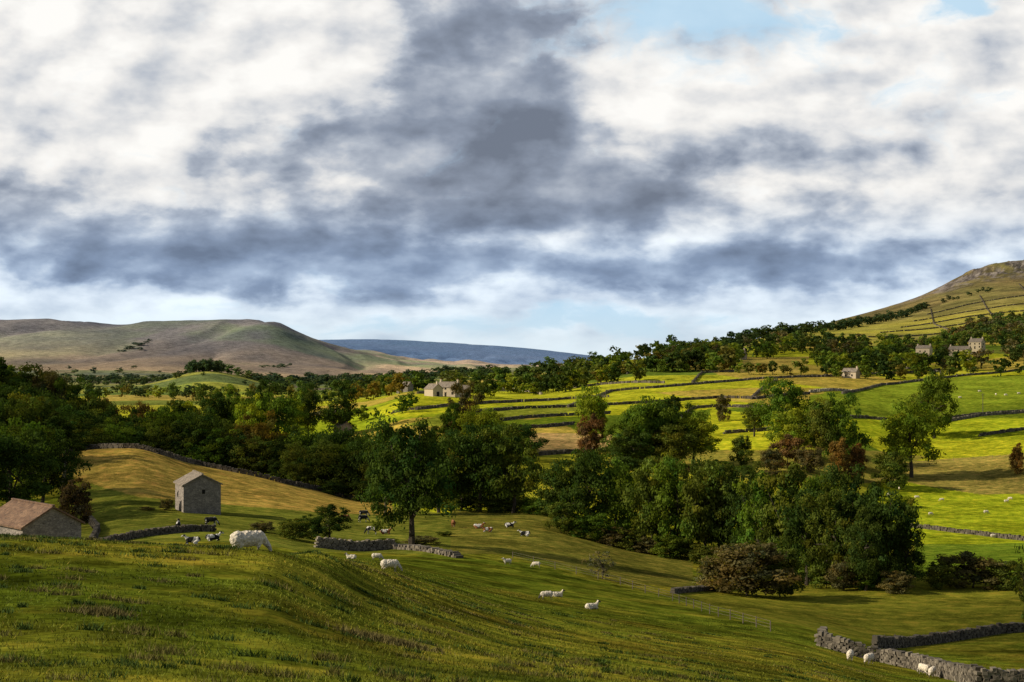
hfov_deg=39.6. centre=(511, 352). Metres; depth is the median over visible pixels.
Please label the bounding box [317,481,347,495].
bush
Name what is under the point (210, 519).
cow
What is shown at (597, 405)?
broadleaf tree
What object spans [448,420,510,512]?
broadleaf tree
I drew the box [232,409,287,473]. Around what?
broadleaf tree
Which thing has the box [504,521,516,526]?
cow
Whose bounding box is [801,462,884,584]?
broadleaf tree
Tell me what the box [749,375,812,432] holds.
broadleaf tree
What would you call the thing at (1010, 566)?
bush
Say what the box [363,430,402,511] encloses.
broadleaf tree
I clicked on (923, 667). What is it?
sheep
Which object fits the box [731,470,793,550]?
broadleaf tree
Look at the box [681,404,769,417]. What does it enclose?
dry stone wall
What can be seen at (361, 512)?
cow
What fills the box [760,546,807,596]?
bush
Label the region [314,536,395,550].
dry stone wall
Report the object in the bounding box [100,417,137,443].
broadleaf tree
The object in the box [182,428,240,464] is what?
broadleaf tree
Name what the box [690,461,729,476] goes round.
bush
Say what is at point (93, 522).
dry stone wall
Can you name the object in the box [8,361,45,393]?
broadleaf tree
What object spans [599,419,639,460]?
broadleaf tree
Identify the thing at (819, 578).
bush
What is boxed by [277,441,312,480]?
broadleaf tree
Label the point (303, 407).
broadleaf tree
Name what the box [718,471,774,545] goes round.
broadleaf tree
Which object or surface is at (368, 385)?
distant trees
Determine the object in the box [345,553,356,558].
sheep
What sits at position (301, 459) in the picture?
broadleaf tree
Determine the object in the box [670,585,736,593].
dry stone wall
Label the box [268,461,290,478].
bush
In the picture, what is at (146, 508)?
bush
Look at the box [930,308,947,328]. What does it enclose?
dry stone wall
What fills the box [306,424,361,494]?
broadleaf tree
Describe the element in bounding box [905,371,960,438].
broadleaf tree
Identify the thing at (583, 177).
sky
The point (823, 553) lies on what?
broadleaf tree
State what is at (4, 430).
broadleaf tree
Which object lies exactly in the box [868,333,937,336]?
dry stone wall
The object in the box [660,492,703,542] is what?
broadleaf tree
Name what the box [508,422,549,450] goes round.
broadleaf tree
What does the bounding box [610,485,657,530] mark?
broadleaf tree
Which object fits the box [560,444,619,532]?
broadleaf tree
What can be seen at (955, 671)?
dry stone wall
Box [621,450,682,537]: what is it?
broadleaf tree
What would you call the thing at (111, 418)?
broadleaf tree
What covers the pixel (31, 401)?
broadleaf tree
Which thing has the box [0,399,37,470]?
broadleaf tree
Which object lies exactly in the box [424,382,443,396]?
stone farmhouse
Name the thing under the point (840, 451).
bush
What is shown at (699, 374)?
dry stone wall
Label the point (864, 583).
bush
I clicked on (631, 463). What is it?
bush
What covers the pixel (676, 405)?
broadleaf tree
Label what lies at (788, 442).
bush
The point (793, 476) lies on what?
broadleaf tree
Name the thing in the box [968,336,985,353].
stone farmhouse
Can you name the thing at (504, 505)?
bush
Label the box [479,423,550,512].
broadleaf tree
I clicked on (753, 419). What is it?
broadleaf tree
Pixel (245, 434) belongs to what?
broadleaf tree
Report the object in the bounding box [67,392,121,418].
broadleaf tree
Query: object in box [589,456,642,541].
broadleaf tree
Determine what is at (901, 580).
bush
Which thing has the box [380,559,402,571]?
sheep
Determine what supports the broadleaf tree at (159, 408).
on the ground terrain at (128, 484)
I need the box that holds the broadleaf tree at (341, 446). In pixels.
[319,444,362,496]
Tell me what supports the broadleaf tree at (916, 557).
on the ground terrain at (128, 484)
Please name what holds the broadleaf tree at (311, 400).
on the ground terrain at (128, 484)
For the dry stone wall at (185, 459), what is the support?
on the ground terrain at (128, 484)
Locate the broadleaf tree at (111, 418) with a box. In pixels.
[90,408,120,441]
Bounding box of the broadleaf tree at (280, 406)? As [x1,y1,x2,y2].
[245,391,308,440]
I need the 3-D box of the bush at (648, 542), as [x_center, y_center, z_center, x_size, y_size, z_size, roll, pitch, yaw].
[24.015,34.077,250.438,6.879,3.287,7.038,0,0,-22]
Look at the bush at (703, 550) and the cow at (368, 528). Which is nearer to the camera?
the cow at (368, 528)
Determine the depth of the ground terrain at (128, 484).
217.80 m
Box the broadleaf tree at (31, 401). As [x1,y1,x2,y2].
[0,390,55,472]
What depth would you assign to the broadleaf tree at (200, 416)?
499.82 m
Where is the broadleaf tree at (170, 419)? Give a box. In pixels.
[139,404,196,449]
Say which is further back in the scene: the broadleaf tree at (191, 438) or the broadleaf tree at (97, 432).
the broadleaf tree at (191, 438)
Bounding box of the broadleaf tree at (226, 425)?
[197,418,238,458]
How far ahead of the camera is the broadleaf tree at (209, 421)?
388.67 m
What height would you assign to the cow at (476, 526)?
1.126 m
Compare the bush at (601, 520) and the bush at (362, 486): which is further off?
the bush at (362, 486)
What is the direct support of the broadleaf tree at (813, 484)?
on the ground terrain at (128, 484)
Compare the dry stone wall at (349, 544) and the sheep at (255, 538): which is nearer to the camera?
the sheep at (255, 538)
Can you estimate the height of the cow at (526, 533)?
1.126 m
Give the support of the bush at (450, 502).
on the ground terrain at (128, 484)
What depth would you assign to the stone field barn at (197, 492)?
236.97 m
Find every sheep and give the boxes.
[229,530,271,550]
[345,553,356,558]
[371,553,383,559]
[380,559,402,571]
[502,558,511,562]
[530,562,539,567]
[538,591,552,598]
[552,589,564,596]
[585,600,600,608]
[846,649,853,660]
[864,653,874,663]
[917,663,929,674]
[928,666,936,676]
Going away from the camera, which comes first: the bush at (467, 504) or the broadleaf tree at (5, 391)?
the bush at (467, 504)
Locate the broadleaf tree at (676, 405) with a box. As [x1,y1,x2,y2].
[655,394,695,461]
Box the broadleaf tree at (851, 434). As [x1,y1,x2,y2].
[808,391,873,459]
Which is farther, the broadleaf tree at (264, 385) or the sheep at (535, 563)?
the broadleaf tree at (264, 385)
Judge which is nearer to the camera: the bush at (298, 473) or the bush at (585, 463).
the bush at (298, 473)
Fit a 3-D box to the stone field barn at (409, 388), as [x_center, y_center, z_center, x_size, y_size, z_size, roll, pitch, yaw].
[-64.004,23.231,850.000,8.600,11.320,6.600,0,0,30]
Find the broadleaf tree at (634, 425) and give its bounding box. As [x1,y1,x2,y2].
[619,405,664,468]
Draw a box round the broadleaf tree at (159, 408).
[151,405,182,420]
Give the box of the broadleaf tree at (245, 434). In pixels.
[223,427,253,466]
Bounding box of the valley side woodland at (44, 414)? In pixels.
[0,364,77,438]
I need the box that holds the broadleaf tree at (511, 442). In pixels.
[474,430,526,466]
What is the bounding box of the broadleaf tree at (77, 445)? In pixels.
[51,438,87,462]
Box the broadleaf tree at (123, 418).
[101,404,152,429]
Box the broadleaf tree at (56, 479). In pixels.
[7,424,93,502]
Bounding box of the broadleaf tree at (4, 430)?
[0,416,64,500]
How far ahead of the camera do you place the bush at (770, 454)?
408.43 m
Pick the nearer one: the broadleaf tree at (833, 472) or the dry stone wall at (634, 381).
the broadleaf tree at (833, 472)
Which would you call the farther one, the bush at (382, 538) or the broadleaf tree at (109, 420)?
the broadleaf tree at (109, 420)
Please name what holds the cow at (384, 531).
on the ground terrain at (128, 484)
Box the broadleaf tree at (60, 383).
[51,375,98,409]
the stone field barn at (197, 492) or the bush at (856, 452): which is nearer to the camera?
the stone field barn at (197, 492)
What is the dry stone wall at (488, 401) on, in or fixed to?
on the ground terrain at (128, 484)
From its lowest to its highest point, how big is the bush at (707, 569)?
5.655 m
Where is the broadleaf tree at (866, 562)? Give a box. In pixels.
[841,504,893,590]
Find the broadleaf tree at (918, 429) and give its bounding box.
[878,397,946,477]
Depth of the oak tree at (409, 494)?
201.35 m
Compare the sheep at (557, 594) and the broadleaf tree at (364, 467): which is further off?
the broadleaf tree at (364, 467)
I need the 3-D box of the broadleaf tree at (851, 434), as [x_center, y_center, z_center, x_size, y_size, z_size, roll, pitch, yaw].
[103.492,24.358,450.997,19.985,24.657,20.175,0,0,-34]
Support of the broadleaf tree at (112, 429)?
on the ground terrain at (128, 484)
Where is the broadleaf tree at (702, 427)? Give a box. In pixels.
[673,410,723,464]
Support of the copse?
on the ground terrain at (128, 484)
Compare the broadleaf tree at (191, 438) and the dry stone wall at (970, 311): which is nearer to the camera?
the broadleaf tree at (191, 438)
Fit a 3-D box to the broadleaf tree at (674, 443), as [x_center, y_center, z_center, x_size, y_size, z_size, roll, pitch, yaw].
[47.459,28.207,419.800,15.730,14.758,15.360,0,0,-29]
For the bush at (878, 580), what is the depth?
206.43 m
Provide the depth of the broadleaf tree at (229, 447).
381.79 m
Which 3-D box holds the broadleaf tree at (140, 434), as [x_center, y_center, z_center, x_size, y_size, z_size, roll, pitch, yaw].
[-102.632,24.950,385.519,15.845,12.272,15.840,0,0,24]
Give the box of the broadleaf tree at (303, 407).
[284,390,315,434]
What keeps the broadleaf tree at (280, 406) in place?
on the ground terrain at (128, 484)
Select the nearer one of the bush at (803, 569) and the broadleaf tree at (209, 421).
the bush at (803, 569)
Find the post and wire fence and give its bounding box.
[512,552,770,630]
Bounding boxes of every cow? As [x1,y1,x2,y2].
[181,534,200,543]
[204,517,219,524]
[205,531,223,540]
[358,515,369,521]
[359,510,369,515]
[364,526,376,533]
[380,528,392,533]
[473,522,485,528]
[481,525,492,531]
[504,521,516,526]
[517,529,530,535]
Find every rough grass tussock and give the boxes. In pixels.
[69,604,141,618]
[325,621,459,656]
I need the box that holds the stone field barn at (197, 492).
[173,470,222,514]
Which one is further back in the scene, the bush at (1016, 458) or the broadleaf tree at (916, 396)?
the broadleaf tree at (916, 396)
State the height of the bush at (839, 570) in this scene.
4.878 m
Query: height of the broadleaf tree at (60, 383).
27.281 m
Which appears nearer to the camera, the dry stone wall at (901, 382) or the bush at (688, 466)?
the bush at (688, 466)
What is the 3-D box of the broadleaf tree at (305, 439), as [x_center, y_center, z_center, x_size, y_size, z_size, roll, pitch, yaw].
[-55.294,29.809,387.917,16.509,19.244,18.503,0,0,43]
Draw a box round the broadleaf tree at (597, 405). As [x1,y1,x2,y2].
[573,384,608,438]
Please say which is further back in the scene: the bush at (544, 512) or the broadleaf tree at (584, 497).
the bush at (544, 512)
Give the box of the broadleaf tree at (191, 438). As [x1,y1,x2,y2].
[160,419,208,456]
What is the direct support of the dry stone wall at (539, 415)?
on the ground terrain at (128, 484)
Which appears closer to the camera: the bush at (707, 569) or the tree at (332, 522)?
the bush at (707, 569)
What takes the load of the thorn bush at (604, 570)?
on the ground terrain at (128, 484)
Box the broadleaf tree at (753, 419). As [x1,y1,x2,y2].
[740,402,770,436]
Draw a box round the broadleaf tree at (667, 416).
[616,395,682,454]
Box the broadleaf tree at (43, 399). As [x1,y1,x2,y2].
[14,392,68,425]
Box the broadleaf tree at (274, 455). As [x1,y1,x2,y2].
[243,438,302,474]
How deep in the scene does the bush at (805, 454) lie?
413.29 m
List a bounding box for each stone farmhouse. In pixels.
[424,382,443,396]
[438,379,462,396]
[740,347,746,359]
[841,366,860,378]
[916,343,932,354]
[948,344,971,359]
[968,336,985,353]
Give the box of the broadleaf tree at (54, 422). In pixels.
[35,415,90,447]
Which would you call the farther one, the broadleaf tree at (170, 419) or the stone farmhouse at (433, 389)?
the stone farmhouse at (433, 389)
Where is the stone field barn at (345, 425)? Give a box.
[333,421,351,431]
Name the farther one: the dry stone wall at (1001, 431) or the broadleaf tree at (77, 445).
the dry stone wall at (1001, 431)
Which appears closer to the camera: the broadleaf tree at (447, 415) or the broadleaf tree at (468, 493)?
the broadleaf tree at (468, 493)
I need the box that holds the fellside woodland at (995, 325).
[735,287,1023,344]
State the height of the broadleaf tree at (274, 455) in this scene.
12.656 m
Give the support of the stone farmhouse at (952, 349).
on the ground terrain at (128, 484)
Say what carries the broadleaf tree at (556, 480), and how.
on the ground terrain at (128, 484)
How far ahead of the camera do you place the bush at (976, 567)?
206.61 m
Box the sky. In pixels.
[0,0,1023,358]
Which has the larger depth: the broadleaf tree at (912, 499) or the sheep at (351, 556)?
the broadleaf tree at (912, 499)
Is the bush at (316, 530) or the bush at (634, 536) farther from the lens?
the bush at (634, 536)
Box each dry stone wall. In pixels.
[66,443,361,499]
[83,513,100,537]
[100,524,216,540]
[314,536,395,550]
[391,395,608,413]
[417,389,506,393]
[477,398,684,411]
[499,421,574,427]
[500,411,610,420]
[536,449,609,455]
[567,389,610,407]
[573,380,664,387]
[606,368,939,391]
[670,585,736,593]
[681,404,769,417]
[685,391,809,399]
[691,370,737,381]
[723,426,770,433]
[750,378,777,398]
[805,409,1023,420]
[809,388,853,392]
[814,630,1023,681]
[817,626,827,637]
[841,369,1023,393]
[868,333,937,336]
[871,622,1023,648]
[880,323,965,332]
[900,310,1023,327]
[912,523,1023,540]
[914,303,1023,320]
[927,295,1023,314]
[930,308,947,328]
[951,410,1023,420]
[978,427,1023,435]
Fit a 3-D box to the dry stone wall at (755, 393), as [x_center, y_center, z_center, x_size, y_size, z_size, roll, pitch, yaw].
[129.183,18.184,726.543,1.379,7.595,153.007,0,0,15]
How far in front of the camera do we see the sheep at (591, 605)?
116.26 m
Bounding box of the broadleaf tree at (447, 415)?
[437,402,467,456]
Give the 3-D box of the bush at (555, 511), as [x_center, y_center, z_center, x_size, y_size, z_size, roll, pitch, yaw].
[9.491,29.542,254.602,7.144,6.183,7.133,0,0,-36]
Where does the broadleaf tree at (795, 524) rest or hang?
on the ground terrain at (128, 484)
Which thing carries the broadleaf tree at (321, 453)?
on the ground terrain at (128, 484)
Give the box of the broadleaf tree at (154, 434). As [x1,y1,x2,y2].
[139,425,182,453]
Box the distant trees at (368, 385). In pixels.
[60,339,562,423]
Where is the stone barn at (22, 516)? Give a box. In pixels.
[0,498,84,538]
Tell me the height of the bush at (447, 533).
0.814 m
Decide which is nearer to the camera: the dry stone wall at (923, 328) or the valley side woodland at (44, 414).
the valley side woodland at (44, 414)
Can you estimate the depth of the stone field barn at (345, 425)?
557.72 m
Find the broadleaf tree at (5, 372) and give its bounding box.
[0,356,44,390]
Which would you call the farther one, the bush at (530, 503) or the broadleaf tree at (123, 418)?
the broadleaf tree at (123, 418)
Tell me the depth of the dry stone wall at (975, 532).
330.89 m
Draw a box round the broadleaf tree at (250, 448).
[229,436,276,473]
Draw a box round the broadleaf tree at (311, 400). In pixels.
[294,381,323,435]
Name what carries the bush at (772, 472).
on the ground terrain at (128, 484)
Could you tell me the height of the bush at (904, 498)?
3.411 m
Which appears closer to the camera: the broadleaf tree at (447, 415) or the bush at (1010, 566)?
the bush at (1010, 566)
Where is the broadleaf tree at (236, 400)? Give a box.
[218,384,261,434]
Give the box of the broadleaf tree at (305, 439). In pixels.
[283,428,326,454]
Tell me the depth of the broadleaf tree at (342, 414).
557.42 m
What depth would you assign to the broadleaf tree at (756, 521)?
236.52 m
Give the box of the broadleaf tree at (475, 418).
[456,404,508,438]
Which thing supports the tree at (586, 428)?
on the ground terrain at (128, 484)
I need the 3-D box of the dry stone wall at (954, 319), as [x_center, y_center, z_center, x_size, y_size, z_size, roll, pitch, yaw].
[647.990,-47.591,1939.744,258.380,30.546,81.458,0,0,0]
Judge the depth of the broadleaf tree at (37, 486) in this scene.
230.15 m
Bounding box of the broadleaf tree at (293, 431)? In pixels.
[261,423,309,476]
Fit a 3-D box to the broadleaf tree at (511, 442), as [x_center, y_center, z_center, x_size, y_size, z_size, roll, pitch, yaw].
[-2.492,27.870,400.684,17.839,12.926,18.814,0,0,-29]
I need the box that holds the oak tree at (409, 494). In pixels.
[356,410,459,544]
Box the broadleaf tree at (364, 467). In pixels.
[357,459,391,499]
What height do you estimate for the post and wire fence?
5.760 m
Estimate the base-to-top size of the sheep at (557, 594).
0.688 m
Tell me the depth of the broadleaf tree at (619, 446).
416.44 m
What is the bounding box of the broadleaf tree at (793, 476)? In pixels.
[753,461,824,549]
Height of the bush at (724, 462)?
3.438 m
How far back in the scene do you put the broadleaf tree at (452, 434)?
297.59 m
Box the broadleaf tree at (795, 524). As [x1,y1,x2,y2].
[772,484,832,585]
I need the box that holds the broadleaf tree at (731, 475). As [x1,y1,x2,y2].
[698,458,764,546]
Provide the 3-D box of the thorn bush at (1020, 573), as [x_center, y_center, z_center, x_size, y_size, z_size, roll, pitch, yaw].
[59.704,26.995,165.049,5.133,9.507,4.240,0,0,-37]
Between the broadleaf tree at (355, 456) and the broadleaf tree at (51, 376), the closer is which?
the broadleaf tree at (355, 456)
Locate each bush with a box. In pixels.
[57,477,94,521]
[139,506,153,510]
[158,498,175,509]
[249,521,276,531]
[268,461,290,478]
[276,518,314,539]
[282,461,313,483]
[294,514,327,539]
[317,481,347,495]
[340,478,361,498]
[349,481,383,501]
[374,537,399,542]
[402,535,441,544]
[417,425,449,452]
[435,494,460,508]
[435,531,452,535]
[455,497,477,511]
[471,497,500,512]
[472,490,529,499]
[484,497,517,512]
[506,497,534,512]
[520,497,545,514]
[540,500,576,533]
[540,505,548,516]
[566,514,595,538]
[568,454,606,473]
[582,551,615,578]
[583,512,620,541]
[598,527,630,546]
[604,455,645,481]
[614,528,649,550]
[625,535,665,554]
[648,534,686,558]
[667,535,700,558]
[680,464,702,471]
[689,544,715,563]
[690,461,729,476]
[692,556,743,592]
[701,553,719,565]
[703,541,801,595]
[712,459,730,468]
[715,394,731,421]
[727,434,754,465]
[755,448,783,471]
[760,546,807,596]
[764,469,781,478]
[768,434,804,467]
[792,445,827,472]
[797,561,825,583]
[807,564,835,588]
[824,557,862,590]
[827,436,853,470]
[837,570,878,590]
[839,470,860,477]
[844,442,868,476]
[869,561,895,587]
[870,451,910,488]
[876,570,916,594]
[888,494,914,505]
[921,560,962,589]
[934,551,1007,589]
[988,560,1023,590]
[1009,442,1023,473]
[1010,544,1023,620]
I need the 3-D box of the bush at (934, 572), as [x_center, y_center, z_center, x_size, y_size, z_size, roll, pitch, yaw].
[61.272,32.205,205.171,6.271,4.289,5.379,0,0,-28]
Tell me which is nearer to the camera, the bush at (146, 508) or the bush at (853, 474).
the bush at (146, 508)
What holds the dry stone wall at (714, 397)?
on the ground terrain at (128, 484)
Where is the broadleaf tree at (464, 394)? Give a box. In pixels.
[440,380,486,435]
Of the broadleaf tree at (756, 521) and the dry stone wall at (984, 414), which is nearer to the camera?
the broadleaf tree at (756, 521)
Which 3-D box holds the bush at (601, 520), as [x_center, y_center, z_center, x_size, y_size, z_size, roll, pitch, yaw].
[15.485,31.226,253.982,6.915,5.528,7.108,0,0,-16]
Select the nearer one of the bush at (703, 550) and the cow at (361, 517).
the bush at (703, 550)
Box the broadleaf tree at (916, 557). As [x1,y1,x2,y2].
[887,524,925,583]
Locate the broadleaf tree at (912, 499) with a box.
[879,498,925,567]
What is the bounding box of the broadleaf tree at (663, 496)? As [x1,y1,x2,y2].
[649,454,712,556]
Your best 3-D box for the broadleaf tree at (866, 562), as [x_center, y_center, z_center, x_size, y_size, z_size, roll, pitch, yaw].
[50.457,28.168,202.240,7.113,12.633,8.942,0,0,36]
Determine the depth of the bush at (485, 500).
298.55 m
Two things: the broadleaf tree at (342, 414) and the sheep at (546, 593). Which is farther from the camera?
the broadleaf tree at (342, 414)
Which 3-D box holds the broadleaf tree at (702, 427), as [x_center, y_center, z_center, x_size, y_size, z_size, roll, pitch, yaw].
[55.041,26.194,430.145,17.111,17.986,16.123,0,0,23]
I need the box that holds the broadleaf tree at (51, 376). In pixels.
[30,367,71,400]
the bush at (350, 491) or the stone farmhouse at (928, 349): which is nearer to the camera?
the bush at (350, 491)
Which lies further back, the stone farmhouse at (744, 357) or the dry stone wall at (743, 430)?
the stone farmhouse at (744, 357)
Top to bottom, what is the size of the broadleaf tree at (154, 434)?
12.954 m
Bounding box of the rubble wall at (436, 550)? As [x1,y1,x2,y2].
[392,543,463,557]
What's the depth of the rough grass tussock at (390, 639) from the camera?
26.60 m
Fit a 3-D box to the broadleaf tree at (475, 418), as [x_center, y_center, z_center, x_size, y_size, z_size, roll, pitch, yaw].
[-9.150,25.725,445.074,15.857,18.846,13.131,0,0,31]
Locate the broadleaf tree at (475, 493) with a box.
[469,426,523,503]
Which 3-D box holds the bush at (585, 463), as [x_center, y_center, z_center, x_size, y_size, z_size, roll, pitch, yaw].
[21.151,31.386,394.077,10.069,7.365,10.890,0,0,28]
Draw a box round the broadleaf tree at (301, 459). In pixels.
[298,449,327,479]
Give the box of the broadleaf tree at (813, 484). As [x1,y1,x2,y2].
[785,474,844,570]
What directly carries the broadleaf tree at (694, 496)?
on the ground terrain at (128, 484)
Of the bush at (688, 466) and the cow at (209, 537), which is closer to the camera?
the cow at (209, 537)
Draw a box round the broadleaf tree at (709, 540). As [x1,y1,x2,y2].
[697,467,744,549]
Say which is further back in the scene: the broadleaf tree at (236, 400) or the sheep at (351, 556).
the broadleaf tree at (236, 400)
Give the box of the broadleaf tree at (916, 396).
[910,390,947,422]
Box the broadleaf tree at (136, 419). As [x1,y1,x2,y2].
[126,416,162,447]
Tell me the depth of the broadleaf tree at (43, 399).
360.05 m
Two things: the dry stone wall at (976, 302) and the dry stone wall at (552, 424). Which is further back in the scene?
the dry stone wall at (976, 302)
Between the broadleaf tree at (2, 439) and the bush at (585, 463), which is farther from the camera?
the bush at (585, 463)
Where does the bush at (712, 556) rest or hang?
on the ground terrain at (128, 484)
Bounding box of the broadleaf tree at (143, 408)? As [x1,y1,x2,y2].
[125,401,162,422]
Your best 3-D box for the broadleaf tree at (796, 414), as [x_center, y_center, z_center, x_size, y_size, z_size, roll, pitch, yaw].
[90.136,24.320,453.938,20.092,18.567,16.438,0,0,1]
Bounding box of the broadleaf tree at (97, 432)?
[65,418,114,443]
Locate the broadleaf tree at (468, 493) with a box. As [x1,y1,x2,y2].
[438,430,486,510]
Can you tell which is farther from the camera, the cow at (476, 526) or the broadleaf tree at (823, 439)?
the broadleaf tree at (823, 439)
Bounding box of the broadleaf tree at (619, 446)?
[607,427,656,470]
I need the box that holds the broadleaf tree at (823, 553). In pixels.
[799,487,869,586]
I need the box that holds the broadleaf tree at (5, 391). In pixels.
[0,381,52,400]
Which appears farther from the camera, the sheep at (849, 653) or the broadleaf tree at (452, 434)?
the broadleaf tree at (452, 434)
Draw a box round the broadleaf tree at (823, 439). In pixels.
[800,396,840,450]
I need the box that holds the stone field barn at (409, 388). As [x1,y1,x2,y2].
[397,381,413,393]
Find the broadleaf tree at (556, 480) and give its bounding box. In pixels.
[532,457,583,517]
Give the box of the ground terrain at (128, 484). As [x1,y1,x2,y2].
[0,260,1023,681]
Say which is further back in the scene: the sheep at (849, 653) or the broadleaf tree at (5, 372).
the broadleaf tree at (5, 372)
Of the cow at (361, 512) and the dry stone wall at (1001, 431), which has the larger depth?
the dry stone wall at (1001, 431)
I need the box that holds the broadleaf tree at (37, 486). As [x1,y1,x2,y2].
[0,430,64,504]
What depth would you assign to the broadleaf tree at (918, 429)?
452.37 m
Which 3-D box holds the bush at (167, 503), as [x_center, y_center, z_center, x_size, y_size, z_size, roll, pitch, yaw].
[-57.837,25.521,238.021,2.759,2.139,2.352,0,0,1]
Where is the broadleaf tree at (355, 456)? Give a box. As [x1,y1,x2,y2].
[340,438,378,488]
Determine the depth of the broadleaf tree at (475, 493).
310.13 m
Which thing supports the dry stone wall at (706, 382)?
on the ground terrain at (128, 484)
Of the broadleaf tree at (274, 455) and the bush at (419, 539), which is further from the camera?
the broadleaf tree at (274, 455)
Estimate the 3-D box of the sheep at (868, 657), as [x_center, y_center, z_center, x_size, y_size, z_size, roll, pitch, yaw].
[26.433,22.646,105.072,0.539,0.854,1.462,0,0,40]
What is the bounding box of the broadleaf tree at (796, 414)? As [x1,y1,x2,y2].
[762,399,819,449]
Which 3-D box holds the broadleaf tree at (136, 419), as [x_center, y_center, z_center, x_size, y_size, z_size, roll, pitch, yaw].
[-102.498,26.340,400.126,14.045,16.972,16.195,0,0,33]
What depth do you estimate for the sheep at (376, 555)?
143.49 m
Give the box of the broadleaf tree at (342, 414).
[318,380,360,428]
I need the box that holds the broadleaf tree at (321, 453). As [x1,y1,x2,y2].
[292,439,350,490]
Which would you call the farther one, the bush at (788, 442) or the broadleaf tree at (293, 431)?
the bush at (788, 442)
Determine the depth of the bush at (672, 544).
246.91 m
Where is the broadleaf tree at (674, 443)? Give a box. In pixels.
[646,423,697,460]
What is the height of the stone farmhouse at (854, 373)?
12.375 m
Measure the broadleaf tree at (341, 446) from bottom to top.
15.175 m
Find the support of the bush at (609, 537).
on the ground terrain at (128, 484)
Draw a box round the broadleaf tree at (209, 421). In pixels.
[170,414,222,454]
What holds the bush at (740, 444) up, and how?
on the ground terrain at (128, 484)
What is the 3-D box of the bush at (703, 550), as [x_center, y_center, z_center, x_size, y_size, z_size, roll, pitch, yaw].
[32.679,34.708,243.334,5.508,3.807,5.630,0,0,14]
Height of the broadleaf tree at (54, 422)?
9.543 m
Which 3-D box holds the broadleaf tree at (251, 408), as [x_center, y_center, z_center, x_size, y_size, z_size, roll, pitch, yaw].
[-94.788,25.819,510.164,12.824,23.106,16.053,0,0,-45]
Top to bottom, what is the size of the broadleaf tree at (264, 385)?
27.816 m
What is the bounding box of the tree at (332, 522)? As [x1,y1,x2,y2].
[313,504,352,537]
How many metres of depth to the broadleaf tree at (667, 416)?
425.18 m
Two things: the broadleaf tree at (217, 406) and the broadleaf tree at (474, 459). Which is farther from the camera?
the broadleaf tree at (217, 406)
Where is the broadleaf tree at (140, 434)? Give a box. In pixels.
[111,421,158,448]
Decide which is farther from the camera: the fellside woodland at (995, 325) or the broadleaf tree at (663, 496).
the fellside woodland at (995, 325)
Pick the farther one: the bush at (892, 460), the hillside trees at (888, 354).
the hillside trees at (888, 354)
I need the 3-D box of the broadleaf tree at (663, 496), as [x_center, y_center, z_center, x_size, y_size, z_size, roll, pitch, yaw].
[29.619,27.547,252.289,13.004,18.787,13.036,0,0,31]
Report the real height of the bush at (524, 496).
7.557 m
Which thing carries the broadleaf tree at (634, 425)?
on the ground terrain at (128, 484)
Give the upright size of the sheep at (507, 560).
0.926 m
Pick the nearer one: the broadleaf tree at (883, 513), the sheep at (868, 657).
the sheep at (868, 657)
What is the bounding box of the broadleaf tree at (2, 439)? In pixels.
[0,432,14,490]
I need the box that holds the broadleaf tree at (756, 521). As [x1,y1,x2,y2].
[743,486,799,556]
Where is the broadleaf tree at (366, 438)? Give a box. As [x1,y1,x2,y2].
[342,430,373,453]
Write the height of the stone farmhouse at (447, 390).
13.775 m
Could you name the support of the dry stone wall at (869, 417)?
on the ground terrain at (128, 484)
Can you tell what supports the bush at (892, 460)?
on the ground terrain at (128, 484)
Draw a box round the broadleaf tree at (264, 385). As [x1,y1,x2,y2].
[242,378,279,431]
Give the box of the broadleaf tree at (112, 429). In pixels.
[77,423,138,447]
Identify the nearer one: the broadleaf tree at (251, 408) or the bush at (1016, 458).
the bush at (1016, 458)
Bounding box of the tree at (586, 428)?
[576,413,606,457]
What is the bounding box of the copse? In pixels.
[184,358,357,387]
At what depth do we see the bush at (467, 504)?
306.01 m
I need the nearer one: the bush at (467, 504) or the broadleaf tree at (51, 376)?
the bush at (467, 504)
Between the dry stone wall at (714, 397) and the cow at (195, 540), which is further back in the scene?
the dry stone wall at (714, 397)
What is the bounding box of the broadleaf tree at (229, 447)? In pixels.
[199,428,258,468]
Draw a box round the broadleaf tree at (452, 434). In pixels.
[403,427,477,512]
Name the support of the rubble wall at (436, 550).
on the ground terrain at (128, 484)
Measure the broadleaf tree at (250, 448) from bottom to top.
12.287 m
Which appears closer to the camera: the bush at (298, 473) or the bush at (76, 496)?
the bush at (76, 496)
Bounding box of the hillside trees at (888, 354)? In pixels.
[492,328,1023,394]
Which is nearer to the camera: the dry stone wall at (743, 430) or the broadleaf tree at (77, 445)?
the broadleaf tree at (77, 445)
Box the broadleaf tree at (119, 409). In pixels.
[101,398,127,416]
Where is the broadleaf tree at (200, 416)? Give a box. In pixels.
[182,408,220,436]
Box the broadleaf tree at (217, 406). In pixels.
[192,389,237,428]
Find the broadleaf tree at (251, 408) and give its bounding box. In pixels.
[229,392,267,440]
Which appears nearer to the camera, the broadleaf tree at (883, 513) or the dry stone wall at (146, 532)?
the dry stone wall at (146, 532)
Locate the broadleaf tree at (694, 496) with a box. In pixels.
[676,455,731,545]
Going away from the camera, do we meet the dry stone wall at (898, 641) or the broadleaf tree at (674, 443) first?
the dry stone wall at (898, 641)
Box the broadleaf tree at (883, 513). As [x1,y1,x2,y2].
[835,488,923,586]

